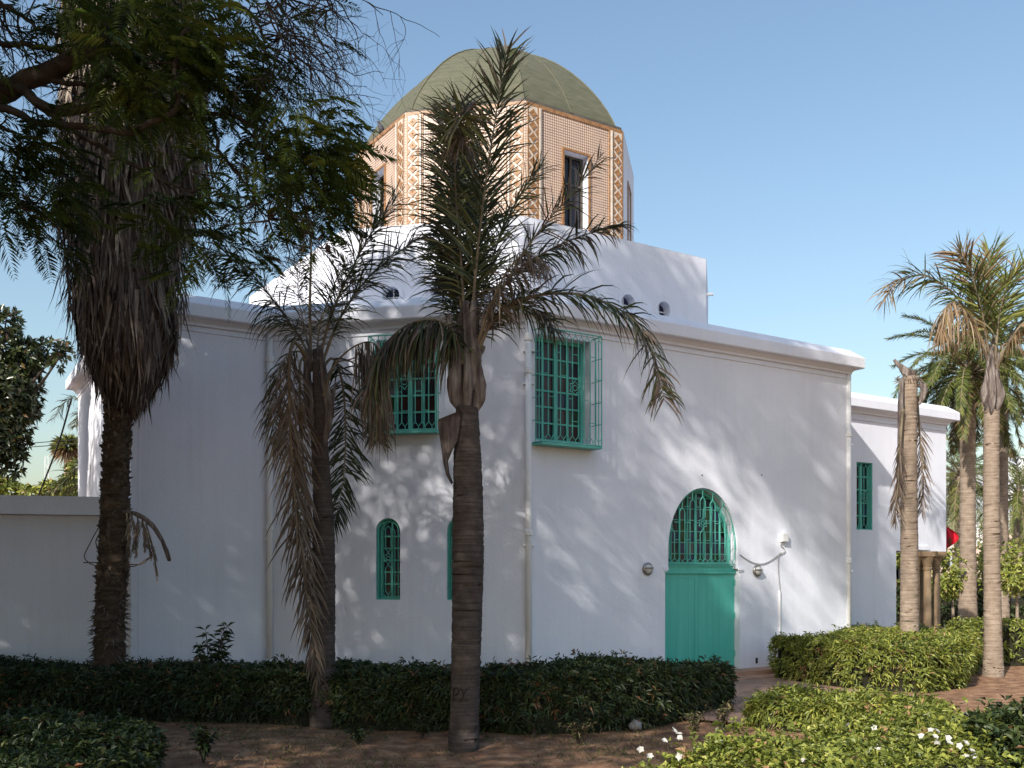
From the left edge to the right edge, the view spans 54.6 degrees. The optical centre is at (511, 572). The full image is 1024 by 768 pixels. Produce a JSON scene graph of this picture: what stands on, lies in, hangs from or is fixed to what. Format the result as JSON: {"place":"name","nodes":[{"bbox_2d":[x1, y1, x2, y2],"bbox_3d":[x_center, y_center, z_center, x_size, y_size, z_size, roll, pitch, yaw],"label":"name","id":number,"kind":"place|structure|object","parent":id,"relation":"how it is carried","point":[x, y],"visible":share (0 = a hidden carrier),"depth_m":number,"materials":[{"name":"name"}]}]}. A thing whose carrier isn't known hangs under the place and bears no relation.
{"place":"outdoors","nodes":[
{"label":"outdoors","id":0,"kind":"place"},
{"bbox_2d":[0,0,1023,523],"label":"sky","id":1,"kind":"structure","parent":0,"point":[794,148],"materials":[{"name":"blue"}]},
{"bbox_2d":[100,666,1023,767],"bbox_3d":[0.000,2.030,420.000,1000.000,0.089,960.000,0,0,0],"label":"ground","id":2,"kind":"structure","parent":0,"point":[509,757],"depth_m":11.61,"materials":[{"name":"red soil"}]},
{"bbox_2d":[0,476,21,494],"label":"tree","id":3,"kind":"object","parent":2,"relation":"on","point":[10,486],"visible":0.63,"depth_m":59.53,"materials":[{"name":"green plant"}]},
{"bbox_2d":[0,304,76,482],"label":"broadleaf tree","id":4,"kind":"object","parent":2,"relation":"on","point":[21,372],"visible":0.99,"depth_m":20.83,"materials":[{"name":"green plant"}]},
{"bbox_2d":[17,457,77,495],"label":"bush","id":5,"kind":"object","parent":2,"relation":"on","point":[29,490],"visible":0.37,"depth_m":49.61,"materials":[{"name":"green plant"}]},
{"bbox_2d":[36,394,77,495],"bbox_3d":[-14.744,-2.628,33.981,3.104,7.252,1.452,0,0,0],"label":"feather palm","id":6,"kind":"object","parent":2,"relation":"on","point":[63,482],"visible":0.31,"depth_m":33.90,"materials":[{"name":"green plant"}]},
{"bbox_2d":[46,432,77,473],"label":"fan palm","id":7,"kind":"object","parent":2,"relation":"on","point":[66,453],"visible":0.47,"depth_m":59.62,"materials":[{"name":"green plant"}]},
{"bbox_2d":[0,495,130,664],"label":"garden wall","id":8,"kind":"structure","parent":2,"relation":"on","point":[47,587],"depth_m":16.21,"materials":[{"name":"white paint"}]},
{"bbox_2d":[0,698,171,767],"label":"shrub","id":9,"kind":"object","parent":2,"relation":"on","point":[52,736],"visible":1,"depth_m":8.50,"materials":[{"name":"green plant"}]},
{"bbox_2d":[40,0,218,669],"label":"fan palm","id":10,"kind":"object","parent":2,"relation":"on","point":[126,328],"visible":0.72,"depth_m":14.39,"materials":[{"name":"brown plant"}]},
{"bbox_2d":[180,724,221,762],"bbox_3d":[-3.311,1.801,10.460,0.432,0.463,0.349,0,0,0],"label":"weed","id":11,"kind":"object","parent":2,"relation":"on","point":[204,741],"visible":1,"depth_m":10.45,"materials":[{"name":"green plant"}]},
{"bbox_2d":[192,622,234,671],"bbox_3d":[-4.235,1.358,14.031,0.603,1.347,0.737,0,0,-29],"label":"sapling","id":12,"kind":"object","parent":2,"relation":"on","point":[219,656],"visible":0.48,"depth_m":13.94,"materials":[{"name":"green plant"}]},
{"bbox_2d":[0,0,437,323],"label":"jacaranda tree","id":13,"kind":"object","parent":2,"relation":"on","point":[102,31],"visible":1,"depth_m":9.30,"materials":[{"name":"green plant"}]},
{"bbox_2d":[176,174,436,728],"bbox_3d":[-2.626,-1.493,13.243,3.509,7.360,1.907,0,0,0],"label":"queen palm","id":14,"kind":"object","parent":2,"relation":"on","point":[315,408],"visible":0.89,"depth_m":13.06,"materials":[{"name":"brown plant"}]},
{"bbox_2d":[338,725,376,743],"bbox_3d":[-1.794,1.910,11.726,0.300,0.249,0.509,0,0,39],"label":"weed","id":15,"kind":"object","parent":2,"relation":"on","point":[357,736],"visible":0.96,"depth_m":11.67,"materials":[{"name":"green plant"}]},
{"bbox_2d":[0,648,739,735],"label":"hedge","id":16,"kind":"object","parent":2,"relation":"on","point":[609,692],"visible":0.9,"depth_m":13.22,"materials":[{"name":"green plant"}]},
{"bbox_2d":[407,717,434,738],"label":"weed","id":17,"kind":"object","parent":2,"relation":"on","point":[424,726],"visible":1,"depth_m":12.10,"materials":[{"name":"green plant"}]},
{"bbox_2d":[66,45,959,679],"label":"mausoleum","id":18,"kind":"structure","parent":2,"relation":"on","point":[600,489],"depth_m":17.86,"materials":[{"name":"white paint"}]},
{"bbox_2d":[17,439,77,444],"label":"overhead wire","id":19,"kind":"object","parent":18,"relation":"attached to","point":[53,441],"visible":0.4,"depth_m":44.99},
{"bbox_2d":[27,443,77,447],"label":"overhead wire","id":20,"kind":"object","parent":18,"relation":"attached to","point":[53,445],"visible":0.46,"depth_m":44.99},
{"bbox_2d":[38,398,71,495],"bbox_3d":[-11.504,-3.075,24.951,0.071,2.085,3.876,0,0,-36],"label":"guy cable","id":21,"kind":"object","parent":18,"relation":"attached to","point":[56,446],"visible":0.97,"depth_m":24.72,"materials":[{"name":"black metal"}]},
{"bbox_2d":[370,163,385,227],"bbox_3d":[-3.074,-8.570,23.527,0.647,2.000,0.779,0,0,0],"label":"drum window","id":22,"kind":"structure","parent":18,"relation":"in","point":[381,170],"depth_m":23.78,"materials":[{"name":"white paint"}]},
{"bbox_2d":[376,518,399,599],"bbox_3d":[-2.130,-0.228,17.451,0.450,1.455,0.300,0,0,12],"label":"arched window","id":23,"kind":"structure","parent":18,"relation":"in","point":[388,538],"depth_m":17.53,"materials":[{"name":"teal paint"}]},
{"bbox_2d":[368,334,439,435],"bbox_3d":[-1.832,-3.240,17.229,1.222,1.701,0.554,0,0,12],"label":"window","id":24,"kind":"structure","parent":18,"relation":"in","point":[416,410],"depth_m":17.43,"materials":[{"name":"teal paint"}]},
{"bbox_2d":[447,521,451,599],"bbox_3d":[-0.875,-0.228,17.171,0.450,1.455,0.271,0,0,12],"label":"arched window","id":25,"kind":"structure","parent":18,"relation":"in","point":[449,534],"depth_m":17.12,"materials":[{"name":"teal paint"}]},
{"bbox_2d":[447,140,481,213],"bbox_3d":[-1.055,-8.570,22.148,0.784,2.000,0.438,0,0,0],"label":"drum window","id":26,"kind":"structure","parent":18,"relation":"in","point":[481,140],"depth_m":22.24,"materials":[{"name":"white paint"}]},
{"bbox_2d":[532,327,602,450],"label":"window","id":27,"kind":"structure","parent":18,"relation":"in","point":[558,374],"depth_m":17.29,"materials":[{"name":"teal paint"}]},
{"bbox_2d":[562,147,590,230],"bbox_3d":[1.411,-8.570,22.588,0.779,2.000,0.647,0,0,0],"label":"drum window","id":28,"kind":"structure","parent":18,"relation":"in","point":[570,217],"depth_m":22.71,"materials":[{"name":"white paint"}]},
{"bbox_2d":[627,181,630,240],"bbox_3d":[2.785,-8.570,24.631,0.291,2.000,0.790,0,0,12],"label":"drum window","id":29,"kind":"structure","parent":18,"relation":"in","point":[628,186],"depth_m":24.22,"materials":[{"name":"white paint"}]},
{"bbox_2d":[642,562,653,574],"bbox_3d":[2.505,-0.070,18.113,0.240,0.240,0.119,0,0,-33],"label":"wall lamp","id":30,"kind":"object","parent":18,"relation":"attached to","point":[647,568],"visible":1,"depth_m":18.09,"materials":[{"name":"metal"}]},
{"bbox_2d":[665,565,735,665],"bbox_3d":[3.577,0.860,19.062,1.953,2.020,0.090,0,0,-33],"label":"door","id":31,"kind":"structure","parent":18,"relation":"in","point":[699,599],"depth_m":19.08,"materials":[{"name":"teal paint"}]},
{"bbox_2d":[753,565,762,576],"bbox_3d":[4.895,-0.040,19.665,0.240,0.240,0.119,0,0,-33],"label":"wall lamp","id":32,"kind":"object","parent":18,"relation":"attached to","point":[757,570],"visible":1,"depth_m":19.64,"materials":[{"name":"metal"}]},
{"bbox_2d":[739,542,784,591],"bbox_3d":[5.001,-0.127,19.782,1.294,1.017,0.017,0,0,-33],"label":"cable","id":33,"kind":"object","parent":18,"relation":"attached to","point":[768,561],"visible":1,"depth_m":20.02,"materials":[{"name":"white plastic"}]},
{"bbox_2d":[779,591,780,634],"bbox_3d":[5.417,1.030,20.059,0.035,1.340,0.025,0,0,-33],"label":"cable duct","id":34,"kind":"object","parent":18,"relation":"attached to","point":[779,612],"visible":0.64,"depth_m":20.05,"materials":[{"name":"white paint"}]},
{"bbox_2d":[780,533,788,541],"bbox_3d":[5.514,-0.715,20.089,0.180,0.170,0.082,0,0,-33],"label":"junction box","id":35,"kind":"object","parent":18,"relation":"attached to","point":[784,537],"visible":1,"depth_m":20.05,"materials":[{"name":"white paint"}]},
{"bbox_2d":[856,462,872,529],"bbox_3d":[8.324,-1.820,23.611,0.602,1.602,0.160,0,0,-33],"label":"window","id":36,"kind":"structure","parent":18,"relation":"in","point":[864,516],"depth_m":23.64,"materials":[{"name":"teal paint"}]},
{"bbox_2d":[946,526,958,548],"bbox_3d":[11.713,-0.999,26.588,0.494,0.862,0.163,0,0,0],"label":"flag","id":37,"kind":"object","parent":18,"relation":"attached to","point":[952,537],"visible":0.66,"depth_m":26.60,"materials":[{"name":"red fabric"}]},
{"bbox_2d":[348,25,684,752],"bbox_3d":[0.029,-2.009,11.450,3.772,8.364,2.649,0,0,0],"label":"queen palm","id":38,"kind":"object","parent":2,"relation":"on","point":[462,266],"visible":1,"depth_m":11.35,"materials":[{"name":"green plant"}]},
{"bbox_2d":[516,708,547,737],"bbox_3d":[0.240,1.852,12.086,0.403,0.362,0.336,0,0,15],"label":"weed","id":39,"kind":"object","parent":2,"relation":"on","point":[534,726],"visible":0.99,"depth_m":12.10,"materials":[{"name":"green plant"}]},
{"bbox_2d":[557,718,597,744],"bbox_3d":[0.788,1.878,11.692,0.433,0.312,0.420,0,0,-32],"label":"weed","id":40,"kind":"object","parent":2,"relation":"on","point":[578,736],"visible":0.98,"depth_m":11.68,"materials":[{"name":"green plant"}]},
{"bbox_2d":[628,719,641,730],"bbox_3d":[1.581,1.959,12.759,0.178,0.160,0.154,0,0,0],"label":"stone","id":41,"kind":"object","parent":2,"relation":"on","point":[633,724],"visible":1,"depth_m":12.71,"materials":[{"name":"white stone"}]},
{"bbox_2d":[679,710,705,737],"bbox_3d":[2.277,1.854,12.217,0.359,0.358,0.291,0,0,41],"label":"weed","id":42,"kind":"object","parent":2,"relation":"on","point":[692,724],"visible":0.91,"depth_m":12.20,"materials":[{"name":"green plant"}]},
{"bbox_2d":[701,700,735,731],"bbox_3d":[2.705,1.834,12.647,0.470,0.398,0.390,0,0,-30],"label":"weed","id":43,"kind":"object","parent":2,"relation":"on","point":[724,715],"visible":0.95,"depth_m":12.64,"materials":[{"name":"green plant"}]},
{"bbox_2d":[709,720,730,739],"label":"young plant","id":44,"kind":"object","parent":2,"relation":"on","point":[715,723],"visible":0.18,"depth_m":9.13,"materials":[{"name":"green plant"}]},
{"bbox_2d":[621,696,1023,767],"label":"flower bed","id":45,"kind":"object","parent":2,"relation":"on","point":[907,738],"visible":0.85,"depth_m":8.71,"materials":[{"name":"green plant"}]},
{"bbox_2d":[740,680,955,734],"bbox_3d":[4.551,1.812,13.057,2.407,0.715,2.492,0,0,40],"label":"shrub","id":46,"kind":"object","parent":2,"relation":"on","point":[798,702],"visible":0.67,"depth_m":12.68,"materials":[{"name":"green plant"}]},
{"bbox_2d":[766,618,983,692],"bbox_3d":[7.414,1.567,19.433,3.530,1.117,6.343,0,0,35],"label":"hedge","id":47,"kind":"object","parent":2,"relation":"on","point":[922,660],"visible":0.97,"depth_m":17.31,"materials":[{"name":"green plant"}]},
{"bbox_2d":[887,359,934,632],"bbox_3d":[8.090,-1.085,20.047,1.389,6.424,0.680,0,0,-26],"label":"broken palm","id":48,"kind":"object","parent":2,"relation":"on","point":[906,497],"visible":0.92,"depth_m":19.86,"materials":[{"name":"brown plant"}]},
{"bbox_2d":[866,226,1023,677],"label":"queen palm","id":49,"kind":"object","parent":2,"relation":"on","point":[992,392],"visible":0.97,"depth_m":19.25,"materials":[{"name":"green plant"}]},
{"bbox_2d":[885,291,1023,623],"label":"date palm","id":50,"kind":"object","parent":2,"relation":"on","point":[963,389],"visible":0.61,"depth_m":32.76,"materials":[{"name":"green plant"}]},
{"bbox_2d":[896,586,1023,626],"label":"hedge","id":51,"kind":"object","parent":2,"relation":"on","point":[945,611],"visible":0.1,"depth_m":36.37,"materials":[{"name":"green plant"}]},
{"bbox_2d":[925,306,1023,624],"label":"date palm","id":52,"kind":"object","parent":2,"relation":"on","point":[1004,509],"visible":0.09,"depth_m":35.81,"materials":[{"name":"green plant"}]},
{"bbox_2d":[945,616,1023,666],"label":"hedge","id":53,"kind":"object","parent":2,"relation":"on","point":[1013,640],"visible":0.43,"depth_m":21.47,"materials":[{"name":"green plant"}]},
{"bbox_2d":[959,694,1023,767],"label":"shrub","id":54,"kind":"object","parent":2,"relation":"on","point":[1008,716],"visible":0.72,"depth_m":8.97,"materials":[{"name":"green plant"}]},
{"bbox_2d":[684,677,856,726],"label":"path","id":55,"kind":"structure","parent":0,"point":[745,688],"depth_m":16.81,"materials":[{"name":"beige concrete"}]},
{"bbox_2d":[896,569,899,579],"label":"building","id":56,"kind":"structure","parent":0,"point":[898,573],"depth_m":69.95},
{"bbox_2d":[976,456,1023,528],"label":"building","id":57,"kind":"structure","parent":0,"point":[1008,491],"depth_m":95.89,"materials":[{"name":"white paint"}]},
{"label":"lawn","id":58,"kind":"structure","parent":0,"visible":0},
{"bbox_2d":[896,553,899,599],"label":"clipped tree","id":59,"kind":"object","parent":58,"relation":"on","point":[897,561],"visible":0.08,"depth_m":41.52,"materials":[{"name":"green plant"}]},
{"bbox_2d":[897,579,982,599],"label":"hedge","id":60,"kind":"object","parent":58,"relation":"on","point":[898,583],"visible":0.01,"depth_m":44.04,"materials":[{"name":"green plant"}]},
{"bbox_2d":[950,522,982,574],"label":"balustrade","id":61,"kind":"object","parent":58,"relation":"on","point":[977,535],"visible":0.06,"depth_m":62.02,"materials":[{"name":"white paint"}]},
{"bbox_2d":[931,529,1011,578],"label":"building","id":62,"kind":"structure","parent":58,"relation":"on","point":[978,551],"depth_m":80.00,"materials":[{"name":"white paint"}]},
{"bbox_2d":[951,524,1012,585],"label":"clipped tree","id":63,"kind":"object","parent":58,"relation":"on","point":[980,569],"visible":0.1,"depth_m":43.53,"materials":[{"name":"green plant"}]},
{"bbox_2d":[946,397,1023,569],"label":"date palm","id":64,"kind":"object","parent":58,"relation":"on","point":[953,486],"visible":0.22,"depth_m":51.66,"materials":[{"name":"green plant"}]},
{"bbox_2d":[950,449,1023,598],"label":"date palm","id":65,"kind":"object","parent":58,"relation":"on","point":[1016,520],"visible":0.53,"depth_m":47.67,"materials":[{"name":"green plant"}]},
{"label":"footpath","id":66,"kind":"structure","parent":0,"visible":0},
{"bbox_2d":[931,547,982,625],"bbox_3d":[14.815,0.659,33.477,1.860,3.089,1.788,0,0,0],"label":"clipped tree","id":67,"kind":"object","parent":66,"relation":"on","point":[951,585],"visible":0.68,"depth_m":33.09,"materials":[{"name":"green plant"}]},
{"bbox_2d":[1000,538,1023,617],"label":"clipped tree","id":68,"kind":"object","parent":66,"relation":"on","point":[1011,583],"visible":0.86,"depth_m":30.66,"materials":[{"name":"green plant"}]}
]}

